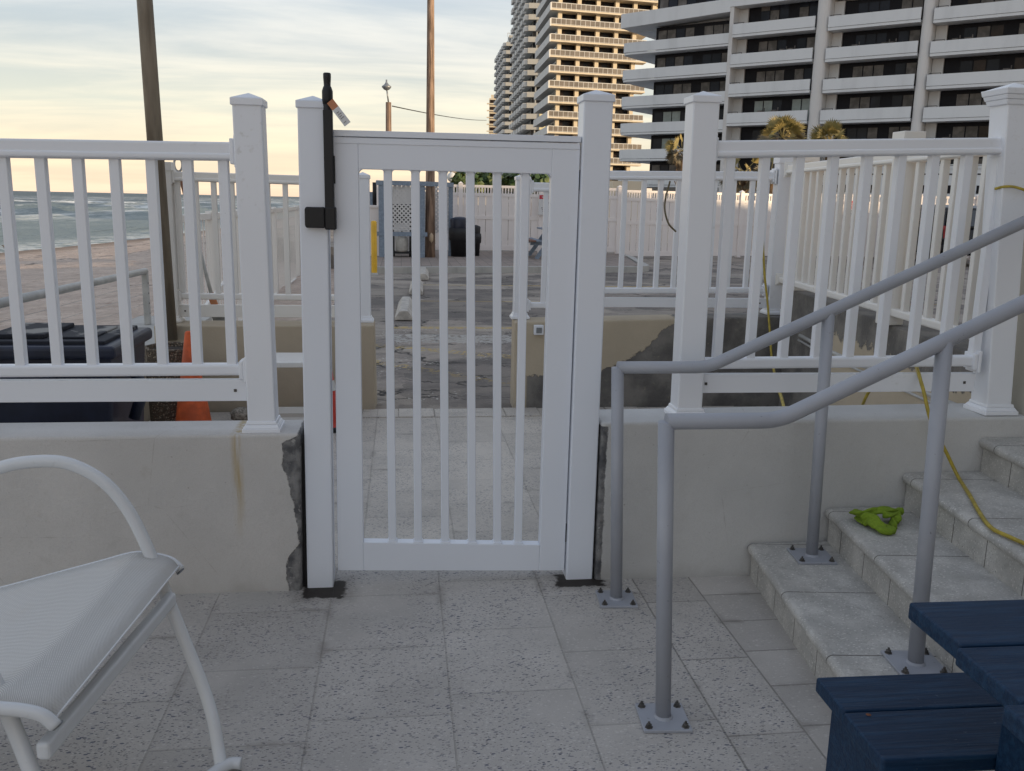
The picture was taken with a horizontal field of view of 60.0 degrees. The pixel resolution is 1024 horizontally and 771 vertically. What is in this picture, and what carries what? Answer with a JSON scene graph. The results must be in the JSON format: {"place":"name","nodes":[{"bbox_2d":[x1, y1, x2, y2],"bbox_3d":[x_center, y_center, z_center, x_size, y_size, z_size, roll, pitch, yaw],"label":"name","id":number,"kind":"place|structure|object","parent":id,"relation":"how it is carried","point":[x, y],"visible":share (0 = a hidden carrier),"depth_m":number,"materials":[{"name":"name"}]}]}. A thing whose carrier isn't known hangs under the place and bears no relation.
{"place":"outdoors","nodes":[
{"label":"outdoors","id":0,"kind":"place"},
{"bbox_2d":[0,191,298,252],"bbox_3d":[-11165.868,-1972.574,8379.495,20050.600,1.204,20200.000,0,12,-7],"label":"sea","id":1,"kind":"structure","parent":0,"point":[64,218],"depth_m":127.33,"materials":[{"name":"liquid"}]},
{"bbox_2d":[0,217,333,329],"bbox_3d":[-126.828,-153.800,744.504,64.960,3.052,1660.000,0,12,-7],"label":"sand","id":2,"kind":"structure","parent":0,"point":[68,267],"depth_m":26.74,"materials":[{"name":"beige sand"}]},
{"bbox_2d":[132,316,211,420],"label":"kerb wall","id":3,"kind":"structure","parent":2,"relation":"on","point":[138,321],"depth_m":7.51,"materials":[{"name":"beige paint"}]},
{"bbox_2d":[0,268,150,324],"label":"cable railing","id":4,"kind":"object","parent":3,"relation":"on","point":[63,289],"visible":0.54,"depth_m":6.39,"materials":[{"name":"metal"}]},
{"bbox_2d":[136,0,177,340],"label":"lamp post","id":5,"kind":"object","parent":3,"relation":"on","point":[149,67],"visible":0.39,"depth_m":5.92,"materials":[{"name":"brown metal"}]},
{"bbox_2d":[181,205,300,319],"bbox_3d":[-5.494,-2.700,20.056,0.185,2.600,16.800,0,12,-7],"label":"picket railing","id":6,"kind":"object","parent":2,"relation":"on","point":[277,246],"visible":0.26,"depth_m":21.09,"materials":[{"name":"plastic"}]},
{"bbox_2d":[0,0,654,197],"label":"sky","id":7,"kind":"structure","parent":0,"point":[70,69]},
{"bbox_2d":[332,372,335,432],"bbox_3d":[-1.253,0.062,6.034,0.275,0.469,0.275,0,12,-7],"label":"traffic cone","id":8,"kind":"object","parent":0,"point":[334,405],"visible":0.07,"depth_m":6.00,"materials":[{"name":"rubber"}]},
{"bbox_2d":[149,410,541,566],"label":"path","id":9,"kind":"structure","parent":0,"point":[375,484],"depth_m":5.06,"materials":[{"name":"grey concrete"}]},
{"bbox_2d":[0,323,151,422],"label":"trash bin","id":10,"kind":"object","parent":9,"relation":"on","point":[74,347],"visible":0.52,"depth_m":4.22,"materials":[{"name":"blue plastic"}]},
{"bbox_2d":[145,342,183,420],"bbox_3d":[-2.242,0.021,5.880,0.332,0.575,0.332,4,12,15],"label":"planter","id":11,"kind":"object","parent":9,"relation":"on","point":[163,410],"visible":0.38,"depth_m":5.75,"materials":[{"name":"stone"}]},
{"bbox_2d":[175,331,211,420],"bbox_3d":[-2.035,0.006,5.636,0.375,0.709,0.375,0,12,-7],"label":"traffic cone","id":12,"kind":"object","parent":9,"relation":"on","point":[193,411],"visible":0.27,"depth_m":5.58,"materials":[{"name":"orange plastic"}]},
{"bbox_2d":[230,407,247,420],"bbox_3d":[-1.873,0.199,6.172,0.135,0.113,0.148,11,15,39],"label":"paver chunk","id":13,"kind":"object","parent":9,"relation":"on","point":[238,413],"visible":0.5,"depth_m":6.12,"materials":[{"name":"grey stone"}]},
{"bbox_2d":[276,353,303,419],"bbox_3d":[-1.494,0.063,5.911,0.390,0.510,0.380,0,12,-7],"label":"side table","id":14,"kind":"object","parent":9,"relation":"on","point":[289,360],"visible":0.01,"depth_m":5.76,"materials":[{"name":"plastic"}]},
{"bbox_2d":[362,406,765,417],"bbox_3d":[0.334,0.207,6.680,3.400,0.030,0.250,0,12,-7],"label":"path border","id":15,"kind":"object","parent":9,"relation":"on","point":[430,412],"visible":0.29,"depth_m":6.58,"materials":[{"name":"stone"}]},
{"bbox_2d":[778,290,972,405],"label":"side wall","id":16,"kind":"structure","parent":9,"relation":"on","point":[803,304],"depth_m":5.48,"materials":[{"name":"beige paint"}]},
{"bbox_2d":[797,334,955,402],"bbox_3d":[2.163,-0.112,5.446,0.042,0.077,2.313,1,12,-1],"label":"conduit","id":17,"kind":"object","parent":16,"relation":"attached to","point":[805,338],"visible":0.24,"depth_m":5.55,"materials":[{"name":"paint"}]},
{"bbox_2d":[775,131,986,330],"bbox_3d":[2.210,-0.945,5.335,0.207,1.070,3.030,1,12,-2],"label":"vinyl railing","id":18,"kind":"object","parent":16,"relation":"on","point":[810,214],"visible":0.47,"depth_m":5.13,"materials":[{"name":"white plastic"}]},
{"bbox_2d":[0,567,831,770],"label":"patio","id":19,"kind":"structure","parent":0,"point":[404,670],"depth_m":2.90,"materials":[{"name":"grey tile"}]},
{"bbox_2d":[0,455,241,770],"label":"sling chair","id":20,"kind":"object","parent":19,"relation":"on","point":[63,632],"visible":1,"depth_m":2.20,"materials":[{"name":"fabric"}]},
{"bbox_2d":[0,420,303,594],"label":"wall","id":21,"kind":"structure","parent":19,"relation":"on","point":[217,505],"depth_m":3.42,"materials":[{"name":"paint"}]},
{"bbox_2d":[0,93,284,432],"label":"vinyl railing","id":22,"kind":"object","parent":21,"relation":"on","point":[244,152],"visible":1,"depth_m":3.32,"materials":[{"name":"white plastic"}]},
{"bbox_2d":[295,96,334,587],"bbox_3d":[-0.768,-0.122,3.475,0.144,1.934,0.212,0,12,-7],"label":"gate post","id":23,"kind":"object","parent":19,"relation":"on","point":[318,501],"visible":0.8,"depth_m":3.41,"materials":[{"name":"plastic"}]},
{"bbox_2d":[562,90,615,579],"bbox_3d":[0.301,-0.152,3.584,0.124,1.992,0.124,0,12,-7],"label":"gate post","id":24,"kind":"object","parent":19,"relation":"on","point":[595,114],"visible":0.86,"depth_m":3.51,"materials":[{"name":"plastic"}]},
{"bbox_2d":[322,72,580,570],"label":"gate","id":25,"kind":"structure","parent":24,"relation":"attached to","point":[349,155],"depth_m":3.48,"materials":[{"name":"plastic"}]},
{"bbox_2d":[327,99,349,125],"bbox_3d":[-0.624,-0.984,3.197,0.084,0.096,0.008,0,12,-7],"label":"hang tag","id":26,"kind":"object","parent":25,"relation":"hanging from","point":[338,112],"visible":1,"depth_m":3.20,"materials":[{"name":"white paper"}]},
{"bbox_2d":[592,403,1023,579],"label":"wall","id":27,"kind":"structure","parent":19,"relation":"on","point":[737,492],"depth_m":3.73,"materials":[{"name":"paint"}]},
{"bbox_2d":[664,83,1023,415],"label":"vinyl railing","id":28,"kind":"object","parent":27,"relation":"on","point":[987,358],"visible":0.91,"depth_m":3.63,"materials":[{"name":"white plastic"}]},
{"bbox_2d":[994,185,1023,190],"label":"yellow rope","id":29,"kind":"object","parent":28,"relation":"attached to","point":[1009,186],"visible":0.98,"depth_m":3.60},
{"bbox_2d":[595,216,1023,607],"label":"handrail","id":30,"kind":"object","parent":19,"relation":"on","point":[617,596],"visible":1,"depth_m":3.41,"materials":[{"name":"grey metal"}]},
{"bbox_2d":[635,294,1023,732],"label":"handrail","id":31,"kind":"object","parent":19,"relation":"on","point":[662,714],"visible":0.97,"depth_m":2.59,"materials":[{"name":"grey metal"}]},
{"bbox_2d":[747,438,1023,770],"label":"staircase","id":32,"kind":"structure","parent":19,"relation":"on","point":[847,616],"depth_m":3.26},
{"bbox_2d":[849,506,903,534],"bbox_3d":[1.507,0.532,3.558,0.245,0.068,0.215,0,12,-7],"label":"towel","id":33,"kind":"object","parent":32,"relation":"on","point":[870,517],"visible":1,"depth_m":3.56,"materials":[{"name":"green fabric"}]},
{"bbox_2d":[861,367,1023,544],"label":"garden hose","id":34,"kind":"object","parent":32,"relation":"on","point":[980,513],"visible":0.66,"depth_m":3.66,"materials":[{"name":"rubber"}]},
{"bbox_2d":[816,600,1023,770],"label":"picnic table","id":35,"kind":"object","parent":19,"relation":"on","point":[970,717],"visible":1,"depth_m":1.87,"materials":[{"name":"blue paint"}]},
{"bbox_2d":[1011,242,1023,415],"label":"pier wall","id":36,"kind":"structure","parent":19,"relation":"on","point":[1017,400],"depth_m":3.84,"materials":[{"name":"paint"}]},
{"bbox_2d":[377,251,636,266],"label":"sidewalk","id":37,"kind":"structure","parent":0,"point":[481,259],"depth_m":21.52,"materials":[{"name":"concrete"}]},
{"bbox_2d":[370,182,378,255],"bbox_3d":[-3.483,-4.115,22.300,0.295,1.938,0.110,0,12,-7],"label":"fence end","id":38,"kind":"object","parent":37,"relation":"on","point":[374,213],"visible":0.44,"depth_m":22.22,"materials":[{"name":"plastic"}]},
{"bbox_2d":[392,204,411,256],"bbox_3d":[-2.760,-3.886,22.233,0.915,1.293,0.450,0,12,-7],"label":"chair","id":39,"kind":"object","parent":37,"relation":"on","point":[409,252],"visible":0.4,"depth_m":22.06,"materials":[{"name":"black metal"}]},
{"bbox_2d":[396,231,407,251],"bbox_3d":[-2.753,-3.602,22.186,0.310,0.510,0.310,0,12,-7],"label":"propane tank","id":40,"kind":"object","parent":39,"relation":"on","point":[401,243],"visible":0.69,"depth_m":22.07,"materials":[{"name":"metal"}]},
{"bbox_2d":[376,180,453,257],"bbox_3d":[-2.468,-4.235,22.567,1.966,1.856,1.450,0,12,-7],"label":"grill shelter","id":41,"kind":"object","parent":37,"relation":"on","point":[401,193],"visible":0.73,"depth_m":21.92,"materials":[{"name":"grey wood"}]},
{"bbox_2d":[425,0,434,256],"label":"utility pole","id":42,"kind":"object","parent":37,"relation":"on","point":[430,190],"visible":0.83,"depth_m":21.76,"materials":[{"name":"brown wood"}]},
{"bbox_2d":[449,217,465,256],"bbox_3d":[-1.348,-3.829,22.808,0.559,1.009,0.550,0,12,-7],"label":"trash bin","id":43,"kind":"object","parent":37,"relation":"on","point":[457,233],"visible":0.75,"depth_m":22.59,"materials":[{"name":"black plastic"}]},
{"bbox_2d":[475,225,480,255],"bbox_3d":[-1.023,-3.812,23.264,0.445,0.803,0.438,0,12,-7],"label":"trash bin","id":44,"kind":"object","parent":37,"relation":"on","point":[477,239],"visible":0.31,"depth_m":23.12,"materials":[{"name":"black plastic"}]},
{"bbox_2d":[375,181,621,253],"bbox_3d":[-0.317,-4.738,25.011,6.971,1.935,0.150,0,12,-8],"label":"privacy fence","id":45,"kind":"object","parent":37,"relation":"on","point":[483,202],"visible":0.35,"depth_m":25.04,"materials":[{"name":"plastic"}]},
{"bbox_2d":[538,194,548,214],"bbox_3d":[0.955,-5.082,24.936,0.417,0.556,0.015,0,12,-7],"label":"warning sign","id":46,"kind":"object","parent":45,"relation":"attached to","point":[540,210],"visible":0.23,"depth_m":24.92,"materials":[{"name":"white plastic"}]},
{"bbox_2d":[528,227,547,258],"bbox_3d":[1.164,-3.704,23.149,1.630,0.777,1.800,0,12,-7],"label":"picnic table","id":47,"kind":"object","parent":37,"relation":"on","point":[535,242],"visible":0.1,"depth_m":22.44,"materials":[{"name":"grey wood"}]},
{"bbox_2d":[277,201,969,410],"bbox_3d":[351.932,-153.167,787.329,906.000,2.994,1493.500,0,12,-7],"label":"parking lot","id":48,"kind":"structure","parent":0,"point":[430,357],"depth_m":11.82,"materials":[{"name":"grey asphalt"}]},
{"bbox_2d":[154,320,376,411],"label":"wall","id":49,"kind":"structure","parent":48,"relation":"on","point":[288,335],"depth_m":6.49,"materials":[{"name":"beige paint"}]},
{"bbox_2d":[165,162,373,322],"bbox_3d":[-1.786,-1.029,6.478,1.522,1.135,0.140,0,12,-7],"label":"vinyl railing","id":50,"kind":"object","parent":49,"relation":"on","point":[174,178],"visible":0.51,"depth_m":6.44,"materials":[{"name":"white plastic"}]},
{"bbox_2d":[173,160,224,319],"bbox_3d":[-2.272,-0.951,6.624,0.412,1.466,0.039,-3,13,-20],"label":"shovel","id":51,"kind":"object","parent":50,"relation":"attached to","point":[208,282],"visible":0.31,"depth_m":6.64,"materials":[{"name":"paint"}]},
{"bbox_2d":[371,221,378,275],"bbox_3d":[-2.824,-2.809,18.162,0.170,1.112,0.170,0,12,-7],"label":"bollard","id":52,"kind":"object","parent":48,"relation":"on","point":[374,248],"visible":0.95,"depth_m":18.12,"materials":[{"name":"yellow metal"}]},
{"bbox_2d":[382,79,391,130],"bbox_3d":[-4.599,-8.254,32.692,0.345,5.767,0.331,0,12,-7],"label":"lamp pole","id":53,"kind":"object","parent":48,"relation":"on","point":[386,86],"visible":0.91,"depth_m":32.25,"materials":[{"name":"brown wood"}]},
{"bbox_2d":[395,296,411,319],"bbox_3d":[-1.491,-1.087,12.382,0.230,0.125,1.750,0,12,-6],"label":"wheel stop","id":54,"kind":"object","parent":48,"relation":"on","point":[404,310],"visible":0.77,"depth_m":11.76,"materials":[{"name":"white concrete"}]},
{"bbox_2d":[409,279,422,294],"bbox_3d":[-1.669,-1.738,15.496,0.230,0.125,1.750,0,12,-6],"label":"wheel stop","id":55,"kind":"object","parent":48,"relation":"on","point":[421,289],"visible":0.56,"depth_m":14.91,"materials":[{"name":"white concrete"}]},
{"bbox_2d":[420,267,428,279],"bbox_3d":[-1.823,-2.301,18.187,0.230,0.125,1.750,0,12,-6],"label":"wheel stop","id":56,"kind":"object","parent":48,"relation":"on","point":[424,273],"visible":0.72,"depth_m":17.43,"materials":[{"name":"white concrete"}]},
{"bbox_2d":[450,173,481,192],"bbox_3d":[-1.489,-5.595,28.493,1.079,2.415,1.143,0,12,-7],"label":"shrub","id":57,"kind":"object","parent":48,"relation":"on","point":[457,178],"visible":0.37,"depth_m":27.92,"materials":[{"name":"green plant"}]},
{"bbox_2d":[456,172,506,231],"bbox_3d":[-1.037,-5.785,28.904,1.760,2.645,1.364,0,12,-7],"label":"shrub","id":58,"kind":"object","parent":48,"relation":"on","point":[486,178],"visible":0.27,"depth_m":28.43,"materials":[{"name":"green plant"}]},
{"bbox_2d":[487,95,495,133],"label":"tower","id":59,"kind":"structure","parent":48,"relation":"on","point":[492,106],"depth_m":403.26,"materials":[{"name":"beige paint"}]},
{"bbox_2d":[493,34,513,204],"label":"grey tower","id":60,"kind":"structure","parent":48,"relation":"on","point":[502,94],"depth_m":340.62,"materials":[{"name":"paint"}]},
{"bbox_2d":[377,254,648,273],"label":"kerb","id":61,"kind":"structure","parent":48,"relation":"on","point":[479,269],"depth_m":19.44,"materials":[{"name":"concrete"}]},
{"bbox_2d":[504,173,548,236],"bbox_3d":[0.544,-5.720,28.796,1.664,2.626,1.090,0,12,-7],"label":"shrub","id":62,"kind":"object","parent":48,"relation":"on","point":[542,178],"visible":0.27,"depth_m":28.35,"materials":[{"name":"green plant"}]},
{"bbox_2d":[508,0,544,202],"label":"grey tower","id":63,"kind":"structure","parent":48,"relation":"on","point":[524,76],"depth_m":238.61,"materials":[{"name":"paint"}]},
{"bbox_2d":[533,0,657,180],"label":"beige tower","id":64,"kind":"structure","parent":48,"relation":"on","point":[579,50],"depth_m":166.26,"materials":[{"name":"paint"}]},
{"bbox_2d":[559,120,571,125],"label":"window","id":65,"kind":"structure","parent":64,"relation":"in","point":[561,122],"depth_m":168.54,"materials":[{"name":"black glass"}]},
{"bbox_2d":[559,105,572,111],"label":"window","id":66,"kind":"structure","parent":64,"relation":"in","point":[561,107],"depth_m":167.96,"materials":[{"name":"black glass"}]},
{"bbox_2d":[560,75,573,86],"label":"window","id":67,"kind":"structure","parent":64,"relation":"in","point":[562,77],"depth_m":166.90,"materials":[{"name":"black glass"}]},
{"bbox_2d":[579,76,592,87],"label":"window","id":68,"kind":"structure","parent":64,"relation":"in","point":[581,79],"depth_m":167.90,"materials":[{"name":"black glass"}]},
{"bbox_2d":[598,62,611,73],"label":"window","id":69,"kind":"structure","parent":64,"relation":"in","point":[600,65],"depth_m":168.37,"materials":[{"name":"black glass"}]},
{"bbox_2d":[614,137,625,143],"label":"window","id":70,"kind":"structure","parent":64,"relation":"in","point":[616,139],"depth_m":172.11,"materials":[{"name":"black glass"}]},
{"bbox_2d":[609,181,640,215],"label":"villa","id":71,"kind":"object","parent":48,"relation":"on","point":[634,185],"visible":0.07,"depth_m":91.95,"materials":[{"name":"beige paint"}]},
{"bbox_2d":[510,312,780,407],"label":"wall","id":72,"kind":"structure","parent":48,"relation":"on","point":[638,337],"depth_m":6.84,"materials":[{"name":"beige paint"}]},
{"bbox_2d":[509,175,548,318],"bbox_3d":[0.263,-1.047,6.731,0.530,1.081,0.140,0,12,-7],"label":"vinyl railing","id":73,"kind":"object","parent":72,"relation":"on","point":[538,187],"visible":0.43,"depth_m":6.69,"materials":[{"name":"white plastic"}]},
{"bbox_2d":[533,325,543,334],"bbox_3d":[0.200,-0.416,6.639,0.074,0.074,0.041,0,12,-7],"label":"outlet box","id":74,"kind":"object","parent":72,"relation":"attached to","point":[538,330],"visible":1,"depth_m":6.62,"materials":[{"name":"white plastic"}]},
{"bbox_2d":[604,157,792,314],"bbox_3d":[1.329,-1.147,6.843,1.645,1.255,0.140,0,12,-7],"label":"vinyl railing","id":75,"kind":"object","parent":72,"relation":"on","point":[779,181],"visible":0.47,"depth_m":6.85,"materials":[{"name":"white plastic"}]},
{"bbox_2d":[664,181,675,231],"bbox_3d":[1.196,-1.344,6.668,0.117,0.378,0.021,-3,12,-18],"label":"cable","id":76,"kind":"object","parent":75,"relation":"hanging from","point":[672,228],"visible":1,"depth_m":6.65,"materials":[{"name":"black rubber"}]},
{"bbox_2d":[763,248,784,405],"bbox_3d":[1.725,-0.568,5.645,0.131,1.330,2.527,3,12,10],"label":"garden hose","id":77,"kind":"object","parent":75,"relation":"hanging from","point":[771,354],"visible":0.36,"depth_m":6.82,"materials":[{"name":"rubber"}]},
{"bbox_2d":[665,134,682,183],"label":"palm tree","id":78,"kind":"object","parent":48,"relation":"on","point":[673,156],"visible":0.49,"depth_m":49.64,"materials":[{"name":"green plant"}]},
{"bbox_2d":[625,190,771,257],"bbox_3d":[6.007,-4.873,26.701,6.165,2.020,0.150,-3,13,-20],"label":"privacy fence","id":79,"kind":"object","parent":48,"relation":"on","point":[740,225],"visible":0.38,"depth_m":26.16,"materials":[{"name":"plastic"}]},
{"bbox_2d":[718,158,758,200],"bbox_3d":[9.515,-7.859,36.654,2.146,3.979,2.270,0,12,-7],"label":"palm tree","id":80,"kind":"object","parent":48,"relation":"on","point":[743,185],"visible":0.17,"depth_m":36.26,"materials":[{"name":"green plant"}]},
{"bbox_2d":[753,158,773,200],"bbox_3d":[11.335,-8.261,38.828,1.917,3.956,1.758,4,12,11],"label":"palm tree","id":81,"kind":"object","parent":48,"relation":"on","point":[771,185],"visible":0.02,"depth_m":38.54,"materials":[{"name":"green plant"}]},
{"bbox_2d":[757,114,808,167],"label":"palm tree","id":82,"kind":"object","parent":48,"relation":"on","point":[793,128],"visible":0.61,"depth_m":55.01,"materials":[{"name":"green plant"}]},
{"bbox_2d":[618,0,1023,220],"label":"condo building","id":83,"kind":"structure","parent":48,"relation":"on","point":[872,69],"depth_m":84.96,"materials":[{"name":"paint"}]},
{"bbox_2d":[649,161,719,185],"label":"window","id":84,"kind":"structure","parent":83,"relation":"in","point":[654,166],"depth_m":97.48,"materials":[{"name":"black glass"}]},
{"bbox_2d":[650,134,721,158],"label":"window","id":85,"kind":"structure","parent":83,"relation":"in","point":[658,141],"depth_m":97.14,"materials":[{"name":"black glass"}]},
{"bbox_2d":[658,0,715,8],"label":"window","id":86,"kind":"structure","parent":83,"relation":"in","point":[661,3],"depth_m":93.87,"materials":[{"name":"black glass"}]},
{"bbox_2d":[652,106,723,131],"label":"window","id":87,"kind":"structure","parent":83,"relation":"in","point":[669,114],"depth_m":96.15,"materials":[{"name":"black glass"}]},
{"bbox_2d":[653,78,725,104],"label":"window","id":88,"kind":"structure","parent":83,"relation":"in","point":[713,84],"depth_m":94.38,"materials":[{"name":"black glass"}]},
{"bbox_2d":[655,49,727,77],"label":"window","id":89,"kind":"structure","parent":83,"relation":"in","point":[712,56],"depth_m":93.78,"materials":[{"name":"black glass"}]},
{"bbox_2d":[656,20,729,49],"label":"window","id":90,"kind":"structure","parent":83,"relation":"in","point":[718,27],"depth_m":93.21,"materials":[{"name":"black glass"}]},
{"bbox_2d":[738,158,774,170],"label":"window","id":91,"kind":"structure","parent":83,"relation":"in","point":[742,161],"depth_m":91.83,"materials":[{"name":"black glass"}]},
{"bbox_2d":[740,125,807,139],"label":"window","id":92,"kind":"structure","parent":83,"relation":"in","point":[747,133],"depth_m":90.94,"materials":[{"name":"black glass"}]},
{"bbox_2d":[742,95,810,122],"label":"window","id":93,"kind":"structure","parent":83,"relation":"in","point":[800,102],"depth_m":89.10,"materials":[{"name":"black glass"}]},
{"bbox_2d":[744,64,812,93],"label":"window","id":94,"kind":"structure","parent":83,"relation":"in","point":[797,72],"depth_m":88.57,"materials":[{"name":"black glass"}]},
{"bbox_2d":[747,33,815,63],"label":"window","id":95,"kind":"structure","parent":83,"relation":"in","point":[803,40],"depth_m":87.97,"materials":[{"name":"black glass"}]},
{"bbox_2d":[749,3,817,32],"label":"window","id":96,"kind":"structure","parent":83,"relation":"in","point":[794,11],"depth_m":87.39,"materials":[{"name":"black glass"}]},
{"bbox_2d":[750,0,818,10],"bbox_3d":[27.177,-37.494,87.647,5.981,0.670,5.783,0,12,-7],"label":"window","id":97,"kind":"structure","parent":83,"relation":"in","point":[802,4],"depth_m":87.27,"materials":[{"name":"black glass"}]},
{"bbox_2d":[834,123,910,138],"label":"window","id":98,"kind":"structure","parent":83,"relation":"in","point":[883,130],"depth_m":84.15,"materials":[{"name":"black glass"}]},
{"bbox_2d":[835,91,914,120],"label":"window","id":99,"kind":"structure","parent":83,"relation":"in","point":[900,98],"depth_m":83.57,"materials":[{"name":"black glass"}]},
{"bbox_2d":[838,58,917,89],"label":"window","id":100,"kind":"structure","parent":83,"relation":"in","point":[904,66],"depth_m":83.00,"materials":[{"name":"black glass"}]},
{"bbox_2d":[842,26,921,57],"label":"window","id":101,"kind":"structure","parent":83,"relation":"in","point":[913,33],"depth_m":82.42,"materials":[{"name":"black glass"}]},
{"bbox_2d":[845,0,924,25],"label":"window","id":102,"kind":"structure","parent":83,"relation":"in","point":[854,6],"depth_m":82.24,"materials":[{"name":"black glass"}]},
{"bbox_2d":[936,122,988,137],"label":"window","id":103,"kind":"structure","parent":83,"relation":"in","point":[963,129],"depth_m":79.63,"materials":[{"name":"black glass"}]},
{"bbox_2d":[938,88,993,118],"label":"window","id":104,"kind":"structure","parent":83,"relation":"in","point":[955,97],"depth_m":79.32,"materials":[{"name":"black glass"}]},
{"bbox_2d":[942,53,1023,85],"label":"window","id":105,"kind":"structure","parent":83,"relation":"in","point":[989,62],"depth_m":77.92,"materials":[{"name":"black glass"}]},
{"bbox_2d":[947,19,1023,49],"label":"window","id":106,"kind":"structure","parent":83,"relation":"in","point":[1016,26],"depth_m":77.37,"materials":[{"name":"black glass"}]},
{"bbox_2d":[949,0,1023,18],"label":"window","id":107,"kind":"structure","parent":83,"relation":"in","point":[953,2],"depth_m":77.86,"materials":[{"name":"black glass"}]},
{"bbox_2d":[809,119,846,188],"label":"palm tree","id":108,"kind":"object","parent":48,"relation":"on","point":[829,128],"visible":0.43,"depth_m":60.43,"materials":[{"name":"green plant"}]},
{"bbox_2d":[816,194,977,259],"bbox_3d":[16.755,-5.067,28.597,15.804,2.070,0.150,0,12,-6],"label":"privacy fence","id":109,"kind":"object","parent":48,"relation":"on","point":[975,202],"visible":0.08,"depth_m":28.04,"materials":[{"name":"plastic"}]},
{"bbox_2d":[916,205,976,257],"bbox_3d":[12.962,-4.653,27.130,1.914,1.700,4.853,1,12,1],"label":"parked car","id":110,"kind":"object","parent":48,"relation":"on","point":[971,226],"visible":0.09,"depth_m":25.03,"materials":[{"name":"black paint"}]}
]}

